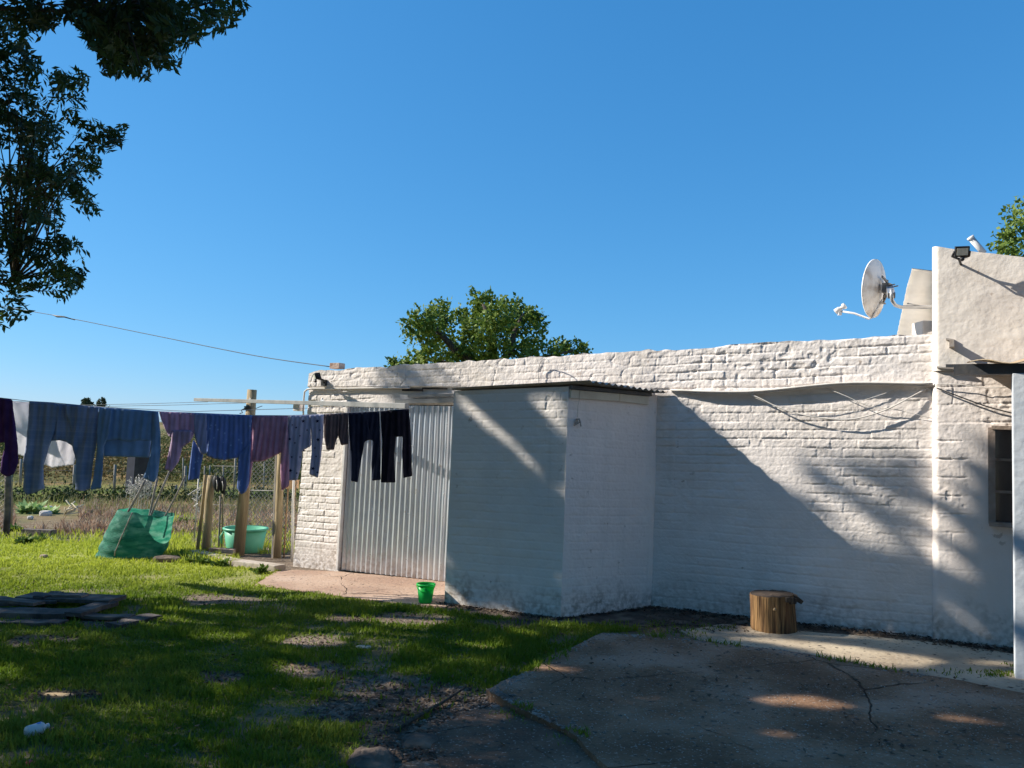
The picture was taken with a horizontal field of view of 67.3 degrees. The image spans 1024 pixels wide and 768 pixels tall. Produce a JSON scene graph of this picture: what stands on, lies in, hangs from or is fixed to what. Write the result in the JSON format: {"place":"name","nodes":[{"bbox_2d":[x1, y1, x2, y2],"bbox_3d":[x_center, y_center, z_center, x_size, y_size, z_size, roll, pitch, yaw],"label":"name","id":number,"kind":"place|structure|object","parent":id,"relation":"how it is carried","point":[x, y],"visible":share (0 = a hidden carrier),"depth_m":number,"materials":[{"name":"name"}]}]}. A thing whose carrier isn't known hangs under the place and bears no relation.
{"place":"outdoors","nodes":[
{"label":"outdoors","id":0,"kind":"place"},
{"bbox_2d":[0,475,299,515],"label":"straw grass","id":1,"kind":"structure","parent":0,"point":[102,500],"depth_m":20.93,"materials":[{"name":"plant"}]},
{"bbox_2d":[0,422,1013,767],"bbox_3d":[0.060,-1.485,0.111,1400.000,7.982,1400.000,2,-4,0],"label":"ground","id":2,"kind":"structure","parent":0,"point":[70,518],"depth_m":11.11,"materials":[{"name":"soil"}]},
{"bbox_2d":[3,475,10,536],"bbox_3d":[-8.568,2.069,13.053,0.175,1.182,0.106,2,-4,0],"label":"fence post","id":3,"kind":"object","parent":2,"relation":"on","point":[7,505],"visible":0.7,"depth_m":13.03,"materials":[{"name":"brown wood"}]},
{"bbox_2d":[10,475,12,524],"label":"fence post","id":4,"kind":"object","parent":2,"relation":"on","point":[11,521],"visible":0.36,"depth_m":14.07,"materials":[{"name":"grey wood"}]},
{"bbox_2d":[1,522,23,530],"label":"weed","id":5,"kind":"object","parent":2,"relation":"on","point":[16,526],"visible":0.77,"depth_m":13.82,"materials":[{"name":"green plant"}]},
{"bbox_2d":[14,499,47,513],"bbox_3d":[-11.079,2.825,17.693,0.667,0.392,0.760,1,-4,16],"label":"cabbage","id":6,"kind":"object","parent":2,"relation":"on","point":[26,508],"visible":0.9,"depth_m":17.57,"materials":[{"name":"green plant"}]},
{"bbox_2d":[22,528,56,536],"bbox_3d":[-8.097,2.557,13.173,0.608,0.158,0.120,1,-4,13],"label":"kerb stone","id":7,"kind":"object","parent":2,"relation":"on","point":[38,531],"visible":0.52,"depth_m":13.13,"materials":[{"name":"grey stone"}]},
{"bbox_2d":[37,504,59,513],"bbox_3d":[-10.576,2.857,17.555,0.514,0.273,0.596,4,-5,-22],"label":"cabbage","id":8,"kind":"object","parent":2,"relation":"on","point":[54,509],"visible":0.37,"depth_m":17.50,"materials":[{"name":"green plant"}]},
{"bbox_2d":[0,0,129,332],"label":"overhanging tree","id":9,"kind":"object","parent":2,"relation":"on","point":[15,237],"visible":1,"depth_m":6.38,"materials":[{"name":"green plant"}]},
{"bbox_2d":[63,500,83,514],"bbox_3d":[-9.752,2.757,17.120,0.437,0.350,0.153,3,-4,-6],"label":"dry stalk","id":10,"kind":"object","parent":2,"relation":"on","point":[70,511],"visible":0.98,"depth_m":17.10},
{"bbox_2d":[80,397,93,405],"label":"skyline tree","id":11,"kind":"object","parent":2,"relation":"on","point":[86,401],"visible":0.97,"depth_m":208.72,"materials":[{"name":"green plant"}]},
{"bbox_2d":[0,0,252,82],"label":"overhanging tree","id":12,"kind":"object","parent":2,"relation":"on","point":[108,30],"visible":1,"depth_m":4.71,"materials":[{"name":"green plant"}]},
{"bbox_2d":[125,447,151,493],"bbox_3d":[-12.107,2.715,25.041,0.977,1.810,0.402,4,-5,-21],"label":"garden hut","id":13,"kind":"object","parent":2,"relation":"on","point":[136,466],"visible":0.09,"depth_m":24.91,"materials":[{"name":"paint"}]},
{"bbox_2d":[0,512,294,564],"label":"rough grass","id":14,"kind":"structure","parent":2,"relation":"on","point":[92,543],"depth_m":12.09,"materials":[{"name":"plant"}]},
{"bbox_2d":[0,494,298,535],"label":"dry stalks","id":15,"kind":"object","parent":2,"relation":"on","point":[87,526],"visible":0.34,"depth_m":15.62,"materials":[{"name":"plant"}]},
{"bbox_2d":[0,478,299,502],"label":"hedge growth","id":16,"kind":"object","parent":2,"relation":"on","point":[109,497],"visible":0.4,"depth_m":22.30,"materials":[{"name":"green plant"}]},
{"bbox_2d":[0,419,302,483],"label":"scrub","id":17,"kind":"object","parent":2,"relation":"on","point":[215,464],"visible":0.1,"depth_m":36.63,"materials":[{"name":"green plant"}]},
{"bbox_2d":[188,479,206,540],"bbox_3d":[-5.054,2.017,12.259,0.225,1.064,0.287,-2,-6,45],"label":"bramble","id":18,"kind":"object","parent":2,"relation":"on","point":[195,498],"visible":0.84,"depth_m":12.26,"materials":[{"name":"plant"}]},
{"bbox_2d":[195,475,206,549],"bbox_3d":[-4.497,1.924,11.111,0.099,1.220,0.053,2,-4,0],"label":"fence post","id":19,"kind":"object","parent":2,"relation":"on","point":[201,513],"visible":0.84,"depth_m":11.10,"materials":[{"name":"brown wood"}]},
{"bbox_2d":[201,475,213,550],"bbox_3d":[-4.367,1.922,11.053,0.127,1.214,0.125,-2,-6,45],"label":"fence post","id":20,"kind":"object","parent":2,"relation":"on","point":[207,522],"visible":0.83,"depth_m":11.01,"materials":[{"name":"brown wood"}]},
{"bbox_2d":[212,476,219,492],"bbox_3d":[-4.220,1.432,10.995,0.131,0.246,0.104,0,-5,25],"label":"shoe","id":21,"kind":"object","parent":20,"relation":"hanging from","point":[215,481],"visible":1,"depth_m":10.95,"materials":[{"name":"black rubber"}]},
{"bbox_2d":[219,476,226,494],"bbox_3d":[-4.137,1.450,10.993,0.133,0.266,0.104,0,-5,25],"label":"shoe","id":22,"kind":"object","parent":20,"relation":"hanging from","point":[222,483],"visible":1,"depth_m":10.95,"materials":[{"name":"black rubber"}]},
{"bbox_2d":[189,550,239,565],"bbox_3d":[-4.059,2.377,10.475,0.160,0.150,1.308,7,-6,-45],"label":"kerb stone","id":23,"kind":"object","parent":2,"relation":"on","point":[202,552],"visible":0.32,"depth_m":10.42,"materials":[{"name":"concrete"}]},
{"bbox_2d":[218,496,220,547],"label":"fence post","id":24,"kind":"object","parent":2,"relation":"on","point":[219,521],"visible":0.85,"depth_m":11.41,"materials":[{"name":"grey wood"}]},
{"bbox_2d":[208,547,235,553],"bbox_3d":[-4.104,2.361,10.908,0.362,0.060,0.120,2,-4,6],"label":"loose brick","id":25,"kind":"object","parent":2,"relation":"on","point":[228,550],"visible":0.85,"depth_m":10.85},
{"bbox_2d":[221,494,223,547],"bbox_3d":[-4.303,2.099,11.412,0.063,0.926,0.026,2,-4,0],"label":"fence post","id":26,"kind":"object","parent":2,"relation":"on","point":[222,517],"visible":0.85,"depth_m":11.42,"materials":[{"name":"grey wood"}]},
{"bbox_2d":[211,466,238,543],"bbox_3d":[-4.631,1.954,12.425,0.535,1.274,0.020,1,-4,12],"label":"wire fence","id":27,"kind":"object","parent":2,"relation":"on","point":[225,500],"visible":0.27,"depth_m":12.43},
{"bbox_2d":[220,525,268,553],"bbox_3d":[-3.975,2.309,11.419,0.677,0.356,0.650,2,-4,0],"label":"tub","id":28,"kind":"object","parent":2,"relation":"on","point":[255,536],"visible":0.61,"depth_m":11.23,"materials":[{"name":"teal plastic"}]},
{"bbox_2d":[247,459,274,545],"bbox_3d":[-3.961,1.695,12.232,0.647,1.784,0.024,1,-4,16],"label":"wire fence","id":29,"kind":"object","parent":2,"relation":"on","point":[251,490],"visible":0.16,"depth_m":12.23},
{"bbox_2d":[273,453,283,558],"bbox_3d":[-3.275,1.667,10.835,0.148,1.709,0.117,2,-4,0],"label":"fence post","id":30,"kind":"object","parent":2,"relation":"on","point":[277,546],"visible":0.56,"depth_m":10.78,"materials":[{"name":"brown wood"}]},
{"bbox_2d":[271,455,276,557],"bbox_3d":[-3.336,1.648,10.831,0.088,1.743,0.044,2,-4,0],"label":"fence post","id":31,"kind":"object","parent":30,"relation":"attached to","point":[274,496],"visible":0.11,"depth_m":10.81,"materials":[{"name":"grey wood"}]},
{"bbox_2d":[281,480,297,554],"bbox_3d":[-3.160,1.625,10.915,0.366,1.572,0.022,-2,-6,43],"label":"wire fence","id":32,"kind":"object","parent":2,"relation":"on","point":[288,520],"visible":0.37,"depth_m":10.87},
{"bbox_2d":[283,480,299,557],"bbox_3d":[-3.143,1.902,10.879,0.180,1.091,0.130,2,-4,0],"label":"fence post","id":33,"kind":"object","parent":2,"relation":"on","point":[290,485],"visible":0.63,"depth_m":10.86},
{"bbox_2d":[291,480,294,561],"bbox_3d":[-2.978,1.866,10.459,0.080,1.252,0.043,2,-4,0],"label":"fence post","id":34,"kind":"object","parent":2,"relation":"on","point":[292,536],"visible":0.7,"depth_m":10.44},
{"bbox_2d":[194,389,408,555],"bbox_3d":[-2.995,1.289,10.232,5.214,2.480,0.321,-2,-6,43],"label":"washing line pole","id":35,"kind":"object","parent":2,"relation":"on","point":[250,401],"visible":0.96,"depth_m":10.94,"materials":[{"name":"brown wood"}]},
{"bbox_2d":[15,401,339,411],"bbox_3d":[-5.301,0.159,8.660,6.897,0.157,0.126,3,-4,-10],"label":"washing line","id":36,"kind":"object","parent":35,"relation":"attached to","point":[218,410],"visible":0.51,"depth_m":9.02,"materials":[{"name":"metal"}]},
{"bbox_2d":[13,402,74,467],"bbox_3d":[-5.280,0.565,8.630,1.400,0.720,0.459,1,-4,16],"label":"bed sheet","id":37,"kind":"object","parent":36,"relation":"hanging from","point":[60,453],"visible":0.34,"depth_m":8.56,"materials":[{"name":"white fabric"}]},
{"bbox_2d":[0,397,413,415],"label":"washing line","id":38,"kind":"object","parent":35,"relation":"attached to","point":[206,413],"visible":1,"depth_m":8.32,"materials":[{"name":"metal"}]},
{"bbox_2d":[0,398,17,475],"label":"sweater","id":39,"kind":"object","parent":38,"relation":"hanging from","point":[8,438],"visible":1,"depth_m":7.86,"materials":[{"name":"fabric"}]},
{"bbox_2d":[23,401,98,494],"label":"pyjama trousers","id":40,"kind":"object","parent":38,"relation":"hanging from","point":[75,426],"visible":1,"depth_m":7.97,"materials":[{"name":"fabric"}]},
{"bbox_2d":[90,407,160,489],"bbox_3d":[-4.035,0.687,8.090,0.658,0.862,0.124,3,-4,-10],"label":"sweatshirt","id":41,"kind":"object","parent":38,"relation":"hanging from","point":[127,433],"visible":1,"depth_m":8.09,"materials":[{"name":"fabric"}]},
{"bbox_2d":[159,411,206,471],"bbox_3d":[-3.510,0.619,8.188,0.510,0.634,0.082,3,-4,-10],"label":"long sleeve shirt","id":42,"kind":"object","parent":38,"relation":"hanging from","point":[182,428],"visible":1,"depth_m":8.19,"materials":[{"name":"fabric"}]},
{"bbox_2d":[188,413,251,493],"bbox_3d":[-3.129,0.748,8.261,0.633,0.849,0.078,3,-4,-7],"label":"dotted top","id":43,"kind":"object","parent":38,"relation":"hanging from","point":[228,436],"visible":1,"depth_m":8.26,"materials":[{"name":"fabric"}]},
{"bbox_2d":[248,415,288,489],"bbox_3d":[-2.645,0.742,8.375,0.476,0.813,0.082,3,-4,-8],"label":"knit top","id":44,"kind":"object","parent":38,"relation":"hanging from","point":[269,436],"visible":0.98,"depth_m":8.37,"materials":[{"name":"fabric"}]},
{"bbox_2d":[288,414,323,479],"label":"leggings","id":45,"kind":"object","parent":38,"relation":"hanging from","point":[305,431],"visible":1,"depth_m":8.43,"materials":[{"name":"fabric"}]},
{"bbox_2d":[324,413,347,449],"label":"leggings","id":46,"kind":"object","parent":38,"relation":"hanging from","point":[335,426],"visible":1,"depth_m":8.51,"materials":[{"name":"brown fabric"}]},
{"bbox_2d":[348,411,380,481],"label":"trousers","id":47,"kind":"object","parent":38,"relation":"hanging from","point":[364,427],"visible":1,"depth_m":8.55,"materials":[{"name":"black fabric"}]},
{"bbox_2d":[380,409,411,482],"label":"trousers","id":48,"kind":"object","parent":38,"relation":"hanging from","point":[395,424],"visible":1,"depth_m":8.61,"materials":[{"name":"black fabric"}]},
{"bbox_2d":[0,536,640,767],"bbox_3d":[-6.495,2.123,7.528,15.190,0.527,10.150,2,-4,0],"label":"turf","id":49,"kind":"structure","parent":2,"relation":"on","point":[294,708],"depth_m":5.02,"materials":[{"name":"plant"}]},
{"bbox_2d":[14,533,36,543],"bbox_3d":[-7.592,2.433,11.985,0.313,0.196,0.358,4,-5,-27],"label":"weed","id":50,"kind":"object","parent":49,"relation":"on","point":[23,540],"visible":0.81,"depth_m":11.98,"materials":[{"name":"green plant"}]},
{"bbox_2d":[0,598,56,606],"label":"plank","id":51,"kind":"object","parent":49,"relation":"on","point":[46,602],"visible":0.42,"depth_m":7.13,"materials":[{"name":"grey wood"}]},
{"bbox_2d":[0,596,44,605],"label":"plank","id":52,"kind":"object","parent":51,"relation":"on","point":[17,601],"visible":1,"depth_m":6.99,"materials":[{"name":"grey wood"}]},
{"bbox_2d":[0,619,68,625],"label":"plank","id":53,"kind":"object","parent":49,"relation":"on","point":[42,622],"visible":0.74,"depth_m":6.49,"materials":[{"name":"grey wood"}]},
{"bbox_2d":[0,607,73,618],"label":"plank","id":54,"kind":"object","parent":49,"relation":"on","point":[34,613],"visible":0.8,"depth_m":6.67,"materials":[{"name":"grey wood"}]},
{"bbox_2d":[24,721,49,737],"bbox_3d":[-2.471,1.797,4.005,0.062,0.066,0.114,-1,-5,34],"label":"bottle","id":55,"kind":"object","parent":49,"relation":"on","point":[37,727],"visible":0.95,"depth_m":3.98,"materials":[{"name":"white plastic"}]},
{"bbox_2d":[44,692,73,695],"bbox_3d":[-2.750,1.885,4.668,0.176,0.012,0.060,2,-4,0],"label":"bark piece","id":56,"kind":"object","parent":49,"relation":"on","point":[58,694],"visible":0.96,"depth_m":4.66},
{"bbox_2d":[78,612,135,619],"bbox_3d":[-3.546,2.034,6.731,0.462,0.047,0.123,2,-4,7],"label":"plank","id":57,"kind":"object","parent":49,"relation":"on","point":[95,616],"visible":0.92,"depth_m":6.69,"materials":[{"name":"grey wood"}]},
{"bbox_2d":[64,601,118,616],"bbox_3d":[-3.774,2.017,6.915,0.164,0.048,0.527,2,-4,7],"label":"plank","id":58,"kind":"object","parent":57,"relation":"on","point":[83,610],"visible":1,"depth_m":6.84,"materials":[{"name":"grey wood"}]},
{"bbox_2d":[15,592,126,603],"bbox_3d":[-4.185,2.028,7.301,0.960,0.066,0.268,2,-4,8],"label":"plank","id":59,"kind":"object","parent":58,"relation":"on","point":[93,598],"visible":0.65,"depth_m":7.20,"materials":[{"name":"grey wood"}]},
{"bbox_2d":[33,591,61,598],"bbox_3d":[-4.411,2.006,7.321,0.124,0.029,0.254,2,-4,10],"label":"plank","id":60,"kind":"object","parent":59,"relation":"on","point":[44,595],"visible":0.77,"depth_m":7.26,"materials":[{"name":"grey wood"}]},
{"bbox_2d":[51,592,88,597],"bbox_3d":[-4.186,2.001,7.288,0.303,0.037,0.142,2,-4,0],"label":"plank","id":61,"kind":"object","parent":59,"relation":"on","point":[70,595],"visible":1,"depth_m":7.24,"materials":[{"name":"grey wood"}]},
{"bbox_2d":[105,613,161,627],"bbox_3d":[-3.259,2.040,6.638,0.165,0.036,0.445,1,-5,22],"label":"plank","id":62,"kind":"object","parent":49,"relation":"on","point":[134,620],"visible":0.91,"depth_m":6.59,"materials":[{"name":"grey wood"}]},
{"bbox_2d":[95,471,185,559],"bbox_3d":[-5.255,1.810,10.756,0.960,1.222,0.790,1,-5,23],"label":"net bin","id":63,"kind":"object","parent":49,"relation":"on","point":[130,532],"visible":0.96,"depth_m":10.49,"materials":[{"name":"fabric"}]},
{"bbox_2d":[124,474,153,508],"bbox_3d":[-5.431,1.685,11.214,0.391,0.726,0.302,2,-4,0],"label":"plant","id":64,"kind":"object","parent":63,"relation":"on","point":[135,489],"visible":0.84,"depth_m":11.21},
{"bbox_2d":[153,555,180,562],"bbox_3d":[-4.604,2.349,10.279,0.389,0.122,0.200,2,-4,0],"label":"stone","id":65,"kind":"object","parent":49,"relation":"on","point":[165,558],"visible":0.63,"depth_m":10.20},
{"bbox_2d":[193,555,210,563],"bbox_3d":[-4.064,2.337,10.084,0.260,0.198,0.248,2,-4,0],"label":"weed","id":66,"kind":"object","parent":49,"relation":"on","point":[202,560],"visible":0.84,"depth_m":10.07,"materials":[{"name":"green plant"}]},
{"bbox_2d":[209,557,229,566],"bbox_3d":[-3.760,2.298,9.871,0.303,0.172,0.297,2,-4,0],"label":"weed","id":67,"kind":"object","parent":49,"relation":"on","point":[222,563],"visible":0.78,"depth_m":9.86,"materials":[{"name":"green plant"}]},
{"bbox_2d":[231,559,285,571],"bbox_3d":[-3.228,2.324,9.784,0.801,0.135,0.180,0,-5,31],"label":"kerb stone","id":68,"kind":"object","parent":49,"relation":"on","point":[252,564],"visible":0.55,"depth_m":9.72,"materials":[{"name":"stone"}]},
{"bbox_2d":[249,563,272,573],"bbox_3d":[-3.075,2.268,9.412,0.235,0.164,0.254,0,-5,24],"label":"weed","id":69,"kind":"object","parent":49,"relation":"on","point":[262,568],"visible":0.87,"depth_m":9.38,"materials":[{"name":"green plant"}]},
{"bbox_2d":[1,593,545,761],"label":"leaf litter","id":70,"kind":"object","parent":49,"relation":"on","point":[397,757],"visible":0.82,"depth_m":4.63,"materials":[{"name":"plant"}]},
{"bbox_2d":[4,578,574,756],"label":"lawn litter","id":71,"kind":"object","parent":49,"relation":"on","point":[311,711],"visible":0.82,"depth_m":4.48,"materials":[{"name":"brown plant"}]},
{"bbox_2d":[346,746,394,767],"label":"boulder","id":72,"kind":"object","parent":49,"relation":"on","point":[374,757],"visible":0.96,"depth_m":3.66,"materials":[{"name":"stone"}]},
{"bbox_2d":[256,613,489,761],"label":"pebbles","id":73,"kind":"object","parent":49,"relation":"on","point":[412,724],"visible":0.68,"depth_m":4.57,"materials":[{"name":"stone"}]},
{"bbox_2d":[394,686,466,732],"bbox_3d":[-0.449,1.874,4.459,0.024,0.030,0.811,0,-5,24],"label":"stick","id":74,"kind":"object","parent":49,"relation":"on","point":[411,720],"visible":1,"depth_m":4.37,"materials":[{"name":"wood"}]},
{"bbox_2d":[255,570,449,608],"bbox_3d":[-1.741,2.299,8.631,3.009,0.199,1.361,0,-5,25],"label":"door apron","id":75,"kind":"object","parent":2,"relation":"on","point":[381,588],"depth_m":8.58,"materials":[{"name":"concrete"}]},
{"bbox_2d":[416,582,435,603],"bbox_3d":[-0.858,2.075,7.641,0.192,0.185,0.192,2,-4,0],"label":"bucket","id":76,"kind":"object","parent":75,"relation":"on","point":[425,592],"visible":1,"depth_m":7.58,"materials":[{"name":"green plastic"}]},
{"bbox_2d":[383,351,411,367],"bbox_3d":[-3.864,1.333,26.000,1.230,4.943,0.684,2,-4,0],"label":"sapling","id":77,"kind":"object","parent":2,"relation":"on","point":[392,362],"visible":0.28,"depth_m":26.10,"materials":[{"name":"green plant"}]},
{"bbox_2d":[401,733,438,748],"bbox_3d":[-0.477,1.869,3.982,0.201,0.094,0.188,2,-4,0],"label":"rubble","id":78,"kind":"object","parent":2,"relation":"on","point":[422,740],"visible":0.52,"depth_m":3.95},
{"bbox_2d":[396,285,593,364],"bbox_3d":[-0.550,0.171,24.244,6.174,7.049,4.031,2,-4,0],"label":"broad tree","id":79,"kind":"object","parent":2,"relation":"on","point":[493,322],"visible":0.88,"depth_m":24.02,"materials":[{"name":"green plant"}]},
{"bbox_2d":[427,706,599,767],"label":"broken slab","id":80,"kind":"structure","parent":2,"relation":"on","point":[467,743],"depth_m":3.92,"materials":[{"name":"concrete"}]},
{"bbox_2d":[447,605,748,627],"bbox_3d":[0.763,2.183,7.178,2.908,0.141,1.063,2,-4,0],"label":"earth strip","id":81,"kind":"object","parent":2,"relation":"on","point":[633,617],"visible":0.27,"depth_m":7.05,"materials":[{"name":"soil"}]},
{"bbox_2d":[636,608,748,633],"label":"yard litter","id":82,"kind":"object","parent":81,"relation":"on","point":[682,621],"visible":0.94,"depth_m":6.92,"materials":[{"name":"brown plant"}]},
{"bbox_2d":[599,618,1013,677],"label":"moss grass","id":83,"kind":"structure","parent":81,"relation":"on","point":[995,673],"depth_m":6.47,"materials":[{"name":"plant"}]},
{"bbox_2d":[293,332,932,638],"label":"shed building","id":84,"kind":"structure","parent":2,"relation":"on","point":[575,485],"depth_m":7.35,"materials":[{"name":"white paint"}]},
{"bbox_2d":[3,306,329,366],"bbox_3d":[-7.496,-1.122,13.437,12.107,1.875,0.659,0,-5,29],"label":"overhead wire","id":85,"kind":"object","parent":84,"relation":"attached to","point":[192,343],"visible":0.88,"depth_m":12.30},
{"bbox_2d":[313,372,326,385],"bbox_3d":[-2.451,-0.063,9.871,0.144,0.161,0.242,-1,-5,37],"label":"floodlight","id":86,"kind":"object","parent":84,"relation":"attached to","point":[318,377],"visible":1,"depth_m":9.81,"materials":[{"name":"black plastic"}]},
{"bbox_2d":[330,363,344,368],"bbox_3d":[-2.285,-0.234,10.062,0.170,0.075,0.110,0,-5,30],"label":"loose brick","id":87,"kind":"object","parent":84,"relation":"on","point":[337,365],"visible":1,"depth_m":10.01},
{"bbox_2d":[341,405,452,580],"bbox_3d":[-1.253,1.294,9.247,1.950,2.076,0.039,0,-5,30],"label":"door","id":88,"kind":"structure","parent":84,"relation":"in","point":[399,528],"depth_m":9.24,"materials":[{"name":"metal"}]},
{"bbox_2d":[719,386,903,409],"bbox_3d":[2.684,0.129,7.055,1.621,0.219,0.028,0,-5,30],"label":"wall cable","id":89,"kind":"object","parent":84,"relation":"attached to","point":[822,409],"depth_m":6.96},
{"bbox_2d":[736,387,927,419],"bbox_3d":[2.838,0.176,6.948,1.623,0.298,0.051,0,-5,29],"label":"wall cable","id":90,"kind":"object","parent":84,"relation":"attached to","point":[839,419],"depth_m":6.86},
{"bbox_2d":[826,388,932,418],"bbox_3d":[3.214,0.166,6.743,0.876,0.272,0.032,0,-5,29],"label":"wall cable","id":91,"kind":"object","parent":84,"relation":"attached to","point":[877,407],"depth_m":6.74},
{"bbox_2d":[472,631,901,744],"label":"edge grass","id":92,"kind":"structure","parent":2,"relation":"on","point":[530,667],"depth_m":5.30,"materials":[{"name":"plant"}]},
{"bbox_2d":[475,632,936,730],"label":"edge crumbs","id":93,"kind":"object","parent":2,"relation":"on","point":[509,700],"visible":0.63,"depth_m":4.69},
{"bbox_2d":[436,601,1013,655],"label":"wall foot litter","id":94,"kind":"object","parent":2,"relation":"on","point":[915,636],"depth_m":6.95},
{"bbox_2d":[679,624,1023,692],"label":"wall strip","id":95,"kind":"object","parent":2,"relation":"on","point":[911,656],"depth_m":5.93,"materials":[{"name":"concrete"}]},
{"bbox_2d":[750,589,802,633],"bbox_3d":[2.263,1.960,6.655,0.376,0.321,0.374,5,-5,-33],"label":"wood stump","id":96,"kind":"object","parent":95,"relation":"on","point":[772,611],"visible":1,"depth_m":6.52,"materials":[{"name":"wood"}]},
{"bbox_2d":[897,246,1023,647],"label":"house building","id":97,"kind":"structure","parent":2,"relation":"on","point":[975,300],"depth_m":6.33,"materials":[{"name":"paint"}]},
{"bbox_2d":[834,259,931,319],"bbox_3d":[3.419,-0.888,7.132,0.505,0.564,0.784,4,-5,-20],"label":"satellite dish","id":98,"kind":"object","parent":97,"relation":"attached to","point":[877,289],"visible":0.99,"depth_m":7.10,"materials":[{"name":"paint"}]},
{"bbox_2d":[951,246,970,265],"bbox_3d":[3.728,-1.044,6.412,0.141,0.161,0.326,0,-5,23],"label":"floodlight","id":99,"kind":"object","parent":97,"relation":"attached to","point":[962,252],"visible":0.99,"depth_m":6.28,"materials":[{"name":"black plastic"}]},
{"bbox_2d":[936,387,1011,413],"bbox_3d":[3.839,0.144,6.323,0.619,0.236,0.023,0,-5,30],"label":"wall cable","id":100,"kind":"object","parent":97,"relation":"attached to","point":[973,401],"depth_m":6.34,"materials":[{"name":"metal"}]},
{"bbox_2d":[967,235,986,252],"bbox_3d":[4.029,-1.188,6.669,0.162,0.211,0.060,2,-4,0],"label":"roof pipe","id":101,"kind":"object","parent":97,"relation":"attached to","point":[976,244],"visible":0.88,"depth_m":6.65,"materials":[{"name":"white plastic"}]},
{"bbox_2d":[988,426,1012,527],"bbox_3d":[4.162,0.742,6.092,0.623,0.810,0.421,2,-4,0],"label":"window frame","id":102,"kind":"structure","parent":97,"relation":"in","point":[1000,503],"depth_m":6.25,"materials":[{"name":"paint"}]},
{"bbox_2d":[946,359,1023,678],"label":"veranda frame","id":103,"kind":"object","parent":2,"relation":"on","point":[1015,370],"visible":0.84,"depth_m":5.35,"materials":[{"name":"paint"}]},
{"bbox_2d":[986,195,1023,256],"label":"green tree","id":104,"kind":"object","parent":2,"relation":"on","point":[1009,241],"visible":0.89,"depth_m":14.64,"materials":[{"name":"green plant"}]},
{"bbox_2d":[0,0,1023,421],"label":"sky","id":105,"kind":"structure","parent":0,"point":[656,175],"materials":[{"name":"blue"}]},
{"bbox_2d":[486,633,1023,767],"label":"patio","id":106,"kind":"structure","parent":0,"point":[765,703],"depth_m":4.39,"materials":[{"name":"concrete"}]},
{"bbox_2d":[509,638,1009,755],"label":"fallen leaves","id":107,"kind":"object","parent":106,"relation":"on","point":[887,743],"visible":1,"depth_m":4.60,"materials":[{"name":"brown plant"}]},
{"bbox_2d":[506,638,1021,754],"bbox_3d":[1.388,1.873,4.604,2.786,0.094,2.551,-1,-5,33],"label":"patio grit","id":108,"kind":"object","parent":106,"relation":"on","point":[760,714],"visible":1,"depth_m":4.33,"materials":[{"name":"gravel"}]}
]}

